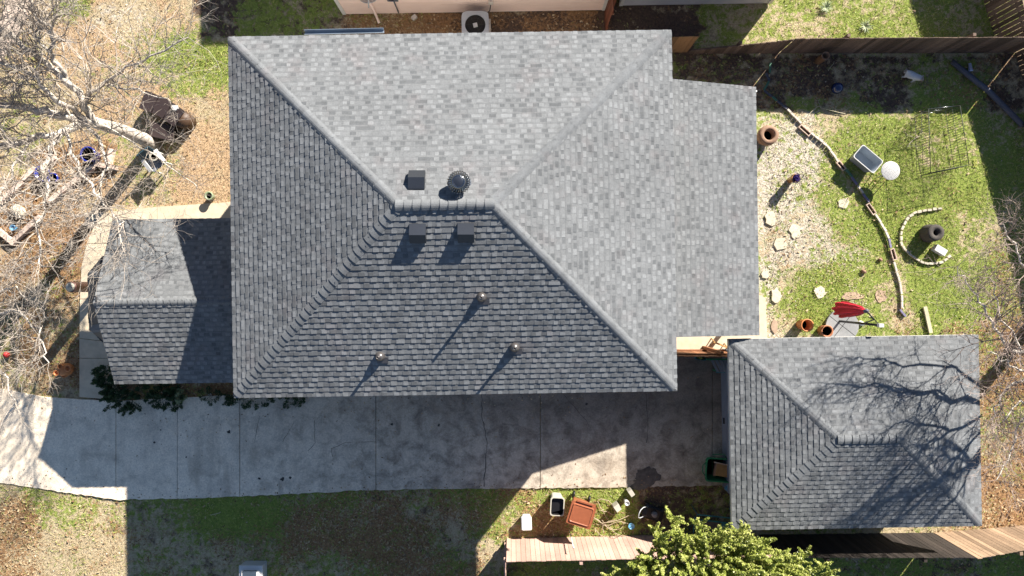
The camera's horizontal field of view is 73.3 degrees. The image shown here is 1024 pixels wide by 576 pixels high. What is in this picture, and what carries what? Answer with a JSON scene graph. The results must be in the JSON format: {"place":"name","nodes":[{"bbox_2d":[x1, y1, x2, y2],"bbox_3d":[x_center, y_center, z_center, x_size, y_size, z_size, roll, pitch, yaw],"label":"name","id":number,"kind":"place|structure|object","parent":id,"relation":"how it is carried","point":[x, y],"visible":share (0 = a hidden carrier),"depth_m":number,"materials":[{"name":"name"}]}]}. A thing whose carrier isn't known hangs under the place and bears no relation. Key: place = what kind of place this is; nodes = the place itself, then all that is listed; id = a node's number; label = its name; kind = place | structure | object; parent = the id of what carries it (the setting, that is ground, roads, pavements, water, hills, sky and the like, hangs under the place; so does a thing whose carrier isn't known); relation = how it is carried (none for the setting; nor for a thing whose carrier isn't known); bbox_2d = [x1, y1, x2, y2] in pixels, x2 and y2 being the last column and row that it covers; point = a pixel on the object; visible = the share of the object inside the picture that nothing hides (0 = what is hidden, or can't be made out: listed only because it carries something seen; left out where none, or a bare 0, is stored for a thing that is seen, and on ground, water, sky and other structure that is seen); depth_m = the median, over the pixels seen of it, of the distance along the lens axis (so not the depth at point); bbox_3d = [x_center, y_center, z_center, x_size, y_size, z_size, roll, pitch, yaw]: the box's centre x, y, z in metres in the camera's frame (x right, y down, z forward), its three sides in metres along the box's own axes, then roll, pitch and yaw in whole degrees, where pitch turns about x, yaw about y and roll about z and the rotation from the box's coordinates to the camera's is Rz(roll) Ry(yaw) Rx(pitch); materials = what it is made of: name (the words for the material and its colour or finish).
{"place":"outdoors","nodes":[
{"label":"outdoors","id":0,"kind":"place"},
{"bbox_2d":[0,0,28,60],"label":"sidewalk","id":1,"kind":"structure","parent":0,"point":[5,22],"depth_m":21.48,"materials":[{"name":"concrete"}]},
{"bbox_2d":[0,357,722,499],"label":"driveway","id":2,"kind":"structure","parent":0,"point":[278,445],"depth_m":21.48,"materials":[{"name":"concrete"}]},
{"bbox_2d":[0,377,707,497],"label":"blown leaves","id":3,"kind":"object","parent":2,"relation":"on","point":[352,466],"visible":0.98,"depth_m":21.47,"materials":[{"name":"brown plant"}]},
{"bbox_2d":[702,454,728,482],"bbox_3d":[6.339,5.503,21.242,1.033,0.515,0.903,4,90,0],"label":"garden cart","id":4,"kind":"object","parent":2,"relation":"on","point":[718,471],"visible":0.75,"depth_m":21.04,"materials":[{"name":"green plastic"}]},
{"bbox_2d":[706,358,726,372],"bbox_3d":[6.484,2.374,21.220,1.100,0.540,0.442,0,90,0],"label":"slatted bench","id":5,"kind":"object","parent":2,"relation":"on","point":[716,370],"visible":0.56,"depth_m":20.98,"materials":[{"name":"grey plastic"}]},
{"bbox_2d":[0,0,1023,575],"bbox_3d":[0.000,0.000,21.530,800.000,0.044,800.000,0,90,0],"label":"ground","id":6,"kind":"structure","parent":0,"point":[888,90],"depth_m":21.53,"materials":[{"name":"plant"}]},
{"bbox_2d":[0,229,17,245],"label":"landscape timber","id":7,"kind":"object","parent":6,"relation":"on","point":[2,233],"visible":0.62,"depth_m":21.35,"materials":[{"name":"wood"}]},
{"bbox_2d":[8,181,24,194],"bbox_3d":[-15.400,-3.133,21.430,0.511,0.160,0.140,-41,90,0],"label":"landscape timber","id":8,"kind":"object","parent":6,"relation":"on","point":[20,185],"visible":0.36,"depth_m":21.35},
{"bbox_2d":[10,204,25,217],"bbox_3d":[-15.366,-2.391,21.389,0.530,0.262,0.360,34,90,0],"label":"rock","id":9,"kind":"object","parent":6,"relation":"on","point":[24,210],"visible":0.33,"depth_m":21.32,"materials":[{"name":"stone"}]},
{"bbox_2d":[12,215,39,241],"bbox_3d":[-15.083,-1.851,21.430,1.124,0.160,0.148,-43,90,0],"label":"landscape timber","id":10,"kind":"object","parent":6,"relation":"on","point":[27,228],"visible":0.62,"depth_m":21.35,"materials":[{"name":"wood"}]},
{"bbox_2d":[21,166,35,181],"bbox_3d":[-15.017,-3.550,21.430,0.511,0.160,0.151,-45,90,0],"label":"landscape timber","id":11,"kind":"object","parent":6,"relation":"on","point":[31,172],"visible":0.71,"depth_m":21.35,"materials":[{"name":"wood"}]},
{"bbox_2d":[0,229,63,448],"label":"bare tree","id":12,"kind":"object","parent":6,"relation":"on","point":[17,312],"visible":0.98,"depth_m":16.53,"materials":[{"name":"grey plant"}]},
{"bbox_2d":[48,173,59,183],"bbox_3d":[-14.233,-3.401,21.400,0.340,0.200,0.340,0,90,0],"label":"glazed bowl","id":13,"kind":"object","parent":6,"relation":"on","point":[55,177],"visible":0.5,"depth_m":21.38,"materials":[{"name":"ceramic"}]},
{"bbox_2d":[48,183,72,203],"bbox_3d":[-14.083,-2.942,21.430,0.856,0.160,0.146,-40,90,0],"label":"landscape timber","id":14,"kind":"object","parent":6,"relation":"on","point":[58,191],"visible":0.46,"depth_m":21.35,"materials":[{"name":"wood"}]},
{"bbox_2d":[53,363,74,377],"bbox_3d":[-13.777,2.529,21.250,0.474,0.500,0.444,21,90,0],"label":"strawberry pot","id":15,"kind":"object","parent":6,"relation":"on","point":[63,370],"visible":1,"depth_m":21.08,"materials":[{"name":"orange ceramic"}]},
{"bbox_2d":[65,281,87,291],"bbox_3d":[-12.804,-0.031,20.705,0.320,1.690,0.320,0,90,0],"label":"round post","id":16,"kind":"object","parent":6,"relation":"on","point":[70,286],"visible":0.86,"depth_m":20.04,"materials":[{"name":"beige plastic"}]},
{"bbox_2d":[68,164,96,186],"bbox_3d":[-13.375,-3.509,21.430,0.943,0.160,0.153,-38,90,0],"label":"landscape timber","id":17,"kind":"object","parent":6,"relation":"on","point":[92,169],"visible":0.43,"depth_m":21.35,"materials":[{"name":"wood"}]},
{"bbox_2d":[80,146,100,161],"bbox_3d":[-12.989,-4.096,21.275,0.480,0.450,0.480,0,90,0],"label":"glazed pot","id":18,"kind":"object","parent":6,"relation":"on","point":[87,149],"visible":0.48,"depth_m":21.08,"materials":[{"name":"ceramic"}]},
{"bbox_2d":[90,365,115,393],"bbox_3d":[-12.623,2.803,21.218,0.768,0.678,0.936,0,90,0],"label":"shrub","id":19,"kind":"object","parent":6,"relation":"on","point":[99,380],"visible":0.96,"depth_m":21.10,"materials":[{"name":"green plant"}]},
{"bbox_2d":[93,162,118,169],"bbox_3d":[-12.650,-3.800,21.430,0.704,0.160,0.143,11,90,0],"label":"landscape timber","id":20,"kind":"object","parent":6,"relation":"on","point":[102,165],"visible":0.43,"depth_m":21.35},
{"bbox_2d":[107,148,114,164],"bbox_3d":[-12.500,-4.067,21.430,0.150,0.160,0.542,14,90,0],"label":"landscape timber","id":21,"kind":"object","parent":6,"relation":"on","point":[110,157],"visible":0.57,"depth_m":21.35,"materials":[{"name":"wood"}]},
{"bbox_2d":[0,0,230,326],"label":"bare tree","id":22,"kind":"object","parent":6,"relation":"on","point":[76,118],"visible":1,"depth_m":16.69,"materials":[{"name":"grey plant"}]},
{"bbox_2d":[98,381,150,416],"bbox_3d":[-11.931,3.286,21.161,1.630,0.801,1.336,0,90,0],"label":"shrub","id":23,"kind":"object","parent":6,"relation":"on","point":[110,396],"visible":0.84,"depth_m":21.10,"materials":[{"name":"green plant"}]},
{"bbox_2d":[136,146,172,173],"bbox_3d":[-10.931,-3.907,21.061,0.625,0.878,0.541,-38,90,0],"label":"plastic chair","id":24,"kind":"object","parent":6,"relation":"on","point":[157,165],"visible":0.77,"depth_m":20.89,"materials":[{"name":"plastic"}]},
{"bbox_2d":[149,152,158,160],"bbox_3d":[-10.871,-3.986,20.952,0.270,0.186,0.270,0,90,0],"label":"flower pot","id":25,"kind":"object","parent":24,"relation":"on","point":[152,156],"visible":0.74,"depth_m":20.87,"materials":[{"name":"ceramic"}]},
{"bbox_2d":[79,202,230,399],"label":"front walk","id":26,"kind":"structure","parent":6,"relation":"on","point":[92,353],"depth_m":21.47,"materials":[{"name":"concrete"}]},
{"bbox_2d":[148,122,178,141],"bbox_3d":[-10.746,-4.809,21.286,0.720,0.429,0.480,12,90,0],"label":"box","id":27,"kind":"object","parent":6,"relation":"on","point":[157,135],"visible":0.84,"depth_m":21.11,"materials":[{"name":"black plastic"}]},
{"bbox_2d":[145,383,184,411],"bbox_3d":[-10.685,3.374,21.241,1.226,0.640,0.936,0,90,0],"label":"shrub","id":28,"kind":"object","parent":6,"relation":"on","point":[170,392],"visible":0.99,"depth_m":21.20,"materials":[{"name":"green plant"}]},
{"bbox_2d":[139,90,196,130],"bbox_3d":[-10.577,-5.425,21.233,1.610,0.535,0.644,28,90,0],"label":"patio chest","id":29,"kind":"object","parent":6,"relation":"on","point":[160,107],"visible":0.91,"depth_m":20.96,"materials":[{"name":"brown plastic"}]},
{"bbox_2d":[173,388,187,404],"bbox_3d":[-10.311,3.374,21.310,0.455,0.489,0.455,40,90,0],"label":"pale plant","id":30,"kind":"object","parent":6,"relation":"on","point":[179,392],"visible":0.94,"depth_m":21.21,"materials":[{"name":"green plant"}]},
{"bbox_2d":[204,191,214,199],"bbox_3d":[-9.360,-2.846,21.360,0.270,0.280,0.270,0,90,0],"label":"flower pot","id":31,"kind":"object","parent":6,"relation":"on","point":[210,194],"visible":0.92,"depth_m":21.27,"materials":[{"name":"ceramic"}]},
{"bbox_2d":[198,386,222,405],"bbox_3d":[-9.397,3.310,21.392,0.710,0.337,0.593,35,90,0],"label":"shrub","id":32,"kind":"object","parent":6,"relation":"on","point":[210,399],"visible":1,"depth_m":21.36,"materials":[{"name":"green plant"}]},
{"bbox_2d":[222,393,274,410],"bbox_3d":[-8.157,3.462,21.352,1.648,0.428,0.671,0,90,0],"label":"shrub","id":33,"kind":"object","parent":6,"relation":"on","point":[228,398],"visible":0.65,"depth_m":21.32,"materials":[{"name":"green plant"}]},
{"bbox_2d":[239,561,266,575],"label":"pet crate","id":34,"kind":"object","parent":6,"relation":"on","point":[252,568],"visible":1,"depth_m":21.05,"materials":[{"name":"grey plastic"}]},
{"bbox_2d":[277,397,305,408],"bbox_3d":[-6.862,3.421,21.368,0.928,0.390,0.662,0,90,0],"label":"shrub","id":35,"kind":"object","parent":6,"relation":"on","point":[294,403],"visible":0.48,"depth_m":21.34,"materials":[{"name":"green plant"}]},
{"bbox_2d":[87,28,759,397],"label":"house","id":36,"kind":"structure","parent":6,"relation":"on","point":[494,213],"depth_m":16.31,"materials":[{"name":"grey"}]},
{"bbox_2d":[334,0,607,14],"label":"house","id":37,"kind":"structure","parent":6,"relation":"on","point":[345,7],"depth_m":21.04,"materials":[{"name":"pink"}]},
{"bbox_2d":[360,0,375,7],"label":"satellite dish","id":38,"kind":"object","parent":37,"relation":"attached to","point":[367,1],"visible":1,"depth_m":19.76,"materials":[{"name":"white plastic"}]},
{"bbox_2d":[369,3,380,23],"bbox_3d":[-4.202,-8.416,20.885,0.096,1.172,0.389,-21,90,0],"label":"downspout","id":39,"kind":"object","parent":37,"relation":"attached to","point":[374,11],"visible":1,"depth_m":21.24,"materials":[{"name":"beige"}]},
{"bbox_2d":[387,0,398,13],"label":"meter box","id":40,"kind":"object","parent":37,"relation":"attached to","point":[394,1],"visible":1,"depth_m":20.36,"materials":[{"name":"grey metal"}]},
{"bbox_2d":[461,11,490,32],"bbox_3d":[-1.107,-7.927,21.098,0.900,0.805,0.900,-1,90,0],"label":"air conditioner","id":41,"kind":"object","parent":6,"relation":"on","point":[476,21],"visible":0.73,"depth_m":20.73,"materials":[{"name":"metal"}]},
{"bbox_2d":[504,542,506,575],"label":"wooden fence","id":42,"kind":"object","parent":6,"relation":"on","point":[505,563],"visible":0.9,"depth_m":21.01,"materials":[{"name":"brown wood"}]},
{"bbox_2d":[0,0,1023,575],"bbox_3d":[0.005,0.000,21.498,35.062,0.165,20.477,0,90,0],"label":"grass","id":43,"kind":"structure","parent":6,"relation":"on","point":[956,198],"depth_m":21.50,"materials":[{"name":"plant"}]},
{"bbox_2d":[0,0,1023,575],"bbox_3d":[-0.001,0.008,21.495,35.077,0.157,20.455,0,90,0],"label":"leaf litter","id":44,"kind":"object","parent":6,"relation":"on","point":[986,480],"visible":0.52,"depth_m":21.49,"materials":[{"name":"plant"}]},
{"bbox_2d":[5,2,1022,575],"bbox_3d":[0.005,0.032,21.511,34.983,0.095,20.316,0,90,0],"label":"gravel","id":45,"kind":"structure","parent":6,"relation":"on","point":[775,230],"depth_m":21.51,"materials":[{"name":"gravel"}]},
{"bbox_2d":[521,514,531,530],"bbox_3d":[0.443,7.247,21.325,0.336,0.350,0.456,-2,90,0],"label":"plastic tub","id":46,"kind":"object","parent":6,"relation":"on","point":[526,522],"visible":1,"depth_m":21.15,"materials":[{"name":"plastic"}]},
{"bbox_2d":[550,492,564,515],"bbox_3d":[1.371,6.611,21.148,0.424,0.704,0.564,3,90,0],"label":"waste bin","id":47,"kind":"object","parent":6,"relation":"on","point":[557,502],"visible":1,"depth_m":20.90,"materials":[{"name":"beige plastic"}]},
{"bbox_2d":[566,490,596,529],"bbox_3d":[2.076,6.738,20.991,0.760,1.017,0.767,17,90,0],"label":"rubbish cart","id":48,"kind":"object","parent":6,"relation":"on","point":[581,513],"visible":1,"depth_m":20.50,"materials":[{"name":"orange plastic"}]},
{"bbox_2d":[604,0,615,30],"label":"wooden fence","id":49,"kind":"object","parent":6,"relation":"on","point":[609,10],"visible":0.86,"depth_m":20.66,"materials":[{"name":"brown wood"}]},
{"bbox_2d":[594,499,634,537],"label":"fallen branches","id":50,"kind":"object","parent":6,"relation":"on","point":[603,524],"visible":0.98,"depth_m":21.45,"materials":[{"name":"wood"}]},
{"bbox_2d":[612,501,620,511],"bbox_3d":[3.246,6.771,21.325,0.170,0.350,0.200,-36,90,0],"label":"pale box","id":51,"kind":"object","parent":6,"relation":"on","point":[616,506],"visible":1,"depth_m":21.15,"materials":[{"name":"beige plastic"}]},
{"bbox_2d":[626,486,634,496],"bbox_3d":[3.673,6.312,21.325,0.130,0.350,0.200,-36,90,0],"label":"pale box","id":52,"kind":"object","parent":6,"relation":"on","point":[630,491],"visible":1,"depth_m":21.15,"materials":[{"name":"beige plastic"}]},
{"bbox_2d":[506,534,772,564],"bbox_3d":[3.751,7.825,20.614,7.834,1.851,0.171,-1,90,0],"label":"wooden fence","id":53,"kind":"object","parent":6,"relation":"on","point":[517,551],"visible":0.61,"depth_m":20.57,"materials":[{"name":"brown wood"}]},
{"bbox_2d":[638,501,664,522],"bbox_3d":[4.251,6.929,21.083,0.943,0.830,0.480,18,90,0],"label":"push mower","id":54,"kind":"object","parent":6,"relation":"on","point":[652,512],"visible":0.98,"depth_m":21.25,"materials":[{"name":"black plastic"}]},
{"bbox_2d":[672,36,698,52],"bbox_3d":[4.541,-7.438,20.864,1.884,1.352,0.164,0,90,0],"label":"wooden fence","id":55,"kind":"object","parent":6,"relation":"on","point":[680,44],"visible":0.37,"depth_m":20.73,"materials":[{"name":"brown wood"}]},
{"bbox_2d":[619,0,773,5],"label":"house","id":56,"kind":"structure","parent":6,"relation":"on","point":[653,2],"depth_m":21.33,"materials":[{"name":"grey"}]},
{"bbox_2d":[677,346,726,356],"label":"wooden gate","id":57,"kind":"structure","parent":6,"relation":"on","point":[705,351],"depth_m":19.91,"materials":[{"name":"brown wood"}]},
{"bbox_2d":[688,504,731,536],"bbox_3d":[6.157,7.207,21.122,1.232,0.778,0.797,6,90,0],"label":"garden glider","id":58,"kind":"object","parent":6,"relation":"on","point":[712,524],"visible":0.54,"depth_m":21.04,"materials":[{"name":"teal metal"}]},
{"bbox_2d":[600,505,840,575],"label":"evergreen tree","id":59,"kind":"object","parent":6,"relation":"on","point":[747,544],"visible":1,"depth_m":17.75,"materials":[{"name":"green plant"}]},
{"bbox_2d":[676,295,766,348],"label":"patio slab","id":60,"kind":"structure","parent":6,"relation":"on","point":[691,342],"depth_m":21.45,"materials":[{"name":"concrete"}]},
{"bbox_2d":[711,338,726,348],"bbox_3d":[6.418,1.750,21.265,0.538,0.380,0.219,22,90,0],"label":"wooden stand","id":61,"kind":"object","parent":60,"relation":"on","point":[725,345],"visible":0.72,"depth_m":21.07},
{"bbox_2d":[689,39,793,53],"bbox_3d":[6.933,-7.403,20.945,2.801,1.190,0.160,0,90,0],"label":"wooden fence","id":62,"kind":"object","parent":6,"relation":"on","point":[772,47],"visible":1,"depth_m":21.13,"materials":[{"name":"brown wood"}]},
{"bbox_2d":[761,270,768,278],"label":"stepping stone","id":63,"kind":"object","parent":6,"relation":"on","point":[765,274],"visible":1,"depth_m":21.49,"materials":[{"name":"stone"}]},
{"bbox_2d":[757,125,778,145],"bbox_3d":[7.844,-4.677,21.225,0.620,0.550,0.620,0,90,0],"label":"urn","id":64,"kind":"object","parent":6,"relation":"on","point":[767,135],"visible":1,"depth_m":20.97,"materials":[{"name":"brown ceramic"}]},
{"bbox_2d":[764,211,774,225],"bbox_3d":[8.065,-2.161,21.509,0.346,0.042,0.478,0,90,0],"label":"stepping stone","id":65,"kind":"object","parent":6,"relation":"on","point":[769,218],"visible":1,"depth_m":21.49,"materials":[{"name":"stone"}]},
{"bbox_2d":[770,318,777,333],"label":"stepping stone","id":66,"kind":"object","parent":6,"relation":"on","point":[773,326],"visible":1,"depth_m":21.49,"materials":[{"name":"beige stone"}]},
{"bbox_2d":[771,287,781,302],"bbox_3d":[8.240,0.236,21.509,0.379,0.042,0.445,-35,90,0],"label":"stepping stone","id":67,"kind":"object","parent":6,"relation":"on","point":[776,296],"visible":1,"depth_m":21.49,"materials":[{"name":"stone"}]},
{"bbox_2d":[773,237,786,250],"bbox_3d":[8.385,-1.394,21.509,0.435,0.042,0.394,-13,90,0],"label":"stepping stone","id":68,"kind":"object","parent":6,"relation":"on","point":[779,243],"visible":1,"depth_m":21.49,"materials":[{"name":"stone"}]},
{"bbox_2d":[787,108,801,123],"bbox_3d":[8.808,-5.358,21.470,0.612,0.076,0.065,45,90,0],"label":"edging block","id":69,"kind":"object","parent":6,"relation":"on","point":[794,116],"depth_m":21.44,"materials":[{"name":"concrete"}]},
{"bbox_2d":[787,172,802,182],"bbox_3d":[8.725,-3.396,21.206,0.342,0.588,0.430,0,90,0],"label":"flower jar","id":70,"kind":"object","parent":6,"relation":"on","point":[795,178],"visible":1,"depth_m":21.08,"materials":[{"name":"ceramic"}]},
{"bbox_2d":[788,224,801,238],"bbox_3d":[8.841,-1.761,21.509,0.425,0.042,0.451,30,90,0],"label":"stepping stone","id":71,"kind":"object","parent":6,"relation":"on","point":[795,232],"visible":1,"depth_m":21.49,"materials":[{"name":"stone"}]},
{"bbox_2d":[798,124,810,136],"bbox_3d":[9.133,-4.917,21.473,0.440,0.075,0.130,42,90,0],"label":"edging block","id":72,"kind":"object","parent":6,"relation":"on","point":[804,130],"depth_m":21.47,"materials":[{"name":"concrete"}]},
{"bbox_2d":[796,319,813,331],"bbox_3d":[9.019,1.139,21.250,0.394,0.500,0.394,0,90,0],"label":"terracotta pot","id":73,"kind":"object","parent":6,"relation":"on","point":[806,325],"visible":1,"depth_m":21.18,"materials":[{"name":"orange ceramic"}]},
{"bbox_2d":[811,132,826,146],"bbox_3d":[9.574,-4.641,21.470,0.640,0.076,0.070,39,90,0],"label":"edging block","id":74,"kind":"object","parent":6,"relation":"on","point":[819,139],"depth_m":21.43,"materials":[{"name":"concrete"}]},
{"bbox_2d":[813,286,826,298],"bbox_3d":[9.650,0.118,21.509,0.374,0.042,0.373,-28,90,0],"label":"stepping stone","id":75,"kind":"object","parent":6,"relation":"on","point":[818,290],"visible":1,"depth_m":21.49,"materials":[{"name":"stone"}]},
{"bbox_2d":[815,51,829,64],"bbox_3d":[9.580,-7.098,21.260,0.260,0.520,0.260,0,90,0],"label":"clay pipe","id":76,"kind":"object","parent":6,"relation":"on","point":[822,57],"visible":1,"depth_m":21.14,"materials":[{"name":"brown ceramic"}]},
{"bbox_2d":[817,325,832,336],"bbox_3d":[9.690,1.328,21.325,0.380,0.350,0.380,0,90,0],"label":"terracotta pot","id":77,"kind":"object","parent":6,"relation":"on","point":[825,330],"visible":0.97,"depth_m":21.18,"materials":[{"name":"ceramic"}]},
{"bbox_2d":[801,96,850,122],"bbox_3d":[9.740,-5.647,21.419,1.785,0.297,0.768,-16,90,0],"label":"fallen twig","id":78,"kind":"object","parent":6,"relation":"on","point":[824,108],"visible":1,"depth_m":21.46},
{"bbox_2d":[819,1,833,11],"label":"yucca","id":79,"kind":"object","parent":6,"relation":"on","point":[827,6],"visible":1,"depth_m":21.44,"materials":[{"name":"green plant"}]},
{"bbox_2d":[831,82,843,93],"bbox_3d":[10.072,-6.192,21.319,0.350,0.362,0.350,0,90,0],"label":"gazing ball","id":80,"kind":"object","parent":6,"relation":"on","point":[837,87],"visible":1,"depth_m":21.20,"materials":[{"name":"blue glass"}]},
{"bbox_2d":[836,160,846,170],"bbox_3d":[10.267,-3.817,21.473,0.130,0.075,0.347,-41,90,0],"label":"edging block","id":81,"kind":"object","parent":6,"relation":"on","point":[841,166],"depth_m":21.47,"materials":[{"name":"concrete"}]},
{"bbox_2d":[838,198,848,208],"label":"stepping stone","id":82,"kind":"object","parent":6,"relation":"on","point":[843,204],"visible":1,"depth_m":21.49,"materials":[{"name":"stone"}]},
{"bbox_2d":[721,334,981,529],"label":"garage","id":83,"kind":"structure","parent":6,"relation":"on","point":[846,432],"depth_m":18.95,"materials":[{"name":"tile"}]},
{"bbox_2d":[721,362,729,482],"bbox_3d":[6.552,4.091,20.500,0.095,1.970,3.600,-1,90,0],"label":"garage door","id":84,"kind":"structure","parent":83,"relation":"in","point":[724,376],"depth_m":21.11,"materials":[{"name":"white"}]},
{"bbox_2d":[841,292,863,299],"bbox_3d":[10.646,0.253,21.509,0.740,0.042,0.259,0,90,0],"label":"stepping stone","id":85,"kind":"object","parent":6,"relation":"on","point":[846,297],"visible":1,"depth_m":21.49,"materials":[{"name":"beige stone"}]},
{"bbox_2d":[825,301,883,336],"bbox_3d":[10.114,1.078,20.240,1.411,2.520,1.013,32,90,0],"label":"patio umbrella","id":86,"kind":"object","parent":6,"relation":"on","point":[841,320],"visible":0.93,"depth_m":20.89,"materials":[{"name":"red fabric"}]},
{"bbox_2d":[850,145,882,172],"bbox_3d":[10.916,-3.955,21.288,0.828,0.424,0.498,40,90,0],"label":"storage bin","id":87,"kind":"object","parent":6,"relation":"on","point":[864,158],"visible":1,"depth_m":21.32,"materials":[{"name":"grey plastic"}]},
{"bbox_2d":[759,533,974,561],"bbox_3d":[10.434,7.756,20.541,5.467,1.998,0.161,-1,90,0],"label":"wooden fence","id":88,"kind":"object","parent":6,"relation":"on","point":[920,546],"visible":0.94,"depth_m":20.51,"materials":[{"name":"brown wood"}]},
{"bbox_2d":[860,19,873,32],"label":"yucca","id":89,"kind":"object","parent":6,"relation":"on","point":[864,26],"visible":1,"depth_m":21.45,"materials":[{"name":"green plant"}]},
{"bbox_2d":[865,202,876,214],"bbox_3d":[11.200,-2.467,21.473,0.130,0.075,0.399,-35,90,0],"label":"edging block","id":90,"kind":"object","parent":6,"relation":"on","point":[870,208],"depth_m":21.46,"materials":[{"name":"concrete"}]},
{"bbox_2d":[875,289,886,302],"bbox_3d":[11.535,0.256,21.509,0.385,0.042,0.456,0,90,0],"label":"stepping stone","id":91,"kind":"object","parent":6,"relation":"on","point":[880,294],"visible":1,"depth_m":21.49,"materials":[{"name":"beige stone"}]},
{"bbox_2d":[875,161,899,179],"bbox_3d":[11.569,-3.585,21.259,0.570,0.485,0.570,0,90,0],"label":"side table","id":92,"kind":"object","parent":6,"relation":"on","point":[890,170],"visible":0.99,"depth_m":21.02,"materials":[{"name":"white plastic"}]},
{"bbox_2d":[889,248,897,260],"bbox_3d":[11.900,-1.050,21.473,0.130,0.075,0.372,-15,90,0],"label":"edging block","id":93,"kind":"object","parent":6,"relation":"on","point":[892,252],"depth_m":21.46,"materials":[{"name":"concrete"}]},
{"bbox_2d":[898,282,902,293],"bbox_3d":[12.122,0.001,21.470,0.063,0.069,0.384,-9,90,0],"label":"edging block","id":94,"kind":"object","parent":6,"relation":"on","point":[900,287],"depth_m":21.44,"materials":[{"name":"concrete"}]},
{"bbox_2d":[780,33,1023,53],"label":"wooden fence","id":95,"kind":"object","parent":6,"relation":"on","point":[970,43],"visible":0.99,"depth_m":20.83,"materials":[{"name":"brown wood"}]},
{"bbox_2d":[901,69,923,82],"bbox_3d":[12.370,-6.563,21.280,0.679,0.411,0.243,28,90,0],"label":"dog","id":96,"kind":"object","parent":6,"relation":"on","point":[913,75],"visible":1,"depth_m":21.16},
{"bbox_2d":[923,306,932,332],"bbox_3d":[12.975,0.992,21.470,0.110,0.060,0.837,-13,90,0],"label":"wood plank","id":97,"kind":"object","parent":6,"relation":"on","point":[927,318],"visible":1,"depth_m":21.44,"materials":[{"name":"wood"}]},
{"bbox_2d":[919,224,943,242],"bbox_3d":[12.989,-1.697,21.275,0.570,0.450,0.570,0,90,0],"label":"planter","id":98,"kind":"object","parent":6,"relation":"on","point":[929,233],"visible":1,"depth_m":21.09,"materials":[{"name":"concrete"}]},
{"bbox_2d":[931,244,947,255],"bbox_3d":[13.292,-1.172,21.400,0.370,0.200,0.200,31,90,0],"label":"white block","id":99,"kind":"object","parent":6,"relation":"on","point":[939,250],"depth_m":21.30,"materials":[{"name":"concrete"}]},
{"bbox_2d":[914,105,968,176],"bbox_3d":[13.066,-4.512,21.120,1.199,0.760,1.936,-9,90,0],"label":"wire pen","id":100,"kind":"object","parent":6,"relation":"on","point":[928,112],"visible":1,"depth_m":21.11,"materials":[{"name":"metal"}]},
{"bbox_2d":[895,187,1023,521],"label":"bare tree","id":101,"kind":"object","parent":6,"relation":"on","point":[1018,350],"visible":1,"depth_m":16.92,"materials":[{"name":"grey plant"}]},
{"bbox_2d":[934,525,1023,558],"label":"wooden fence","id":102,"kind":"object","parent":6,"relation":"on","point":[982,543],"visible":1,"depth_m":20.63,"materials":[{"name":"beige wood"}]},
{"bbox_2d":[950,60,1023,127],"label":"drain pipe","id":103,"kind":"object","parent":6,"relation":"on","point":[1002,105],"visible":1,"depth_m":21.36,"materials":[{"name":"plastic"}]},
{"bbox_2d":[983,0,1023,36],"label":"pergola","id":104,"kind":"object","parent":6,"relation":"on","point":[993,8],"visible":0.8,"depth_m":20.88,"materials":[{"name":"brown wood"}]},
{"bbox_2d":[1016,49,1023,81],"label":"wooden fence","id":105,"kind":"object","parent":6,"relation":"on","point":[1019,57],"visible":1,"depth_m":21.41,"materials":[{"name":"brown wood"}]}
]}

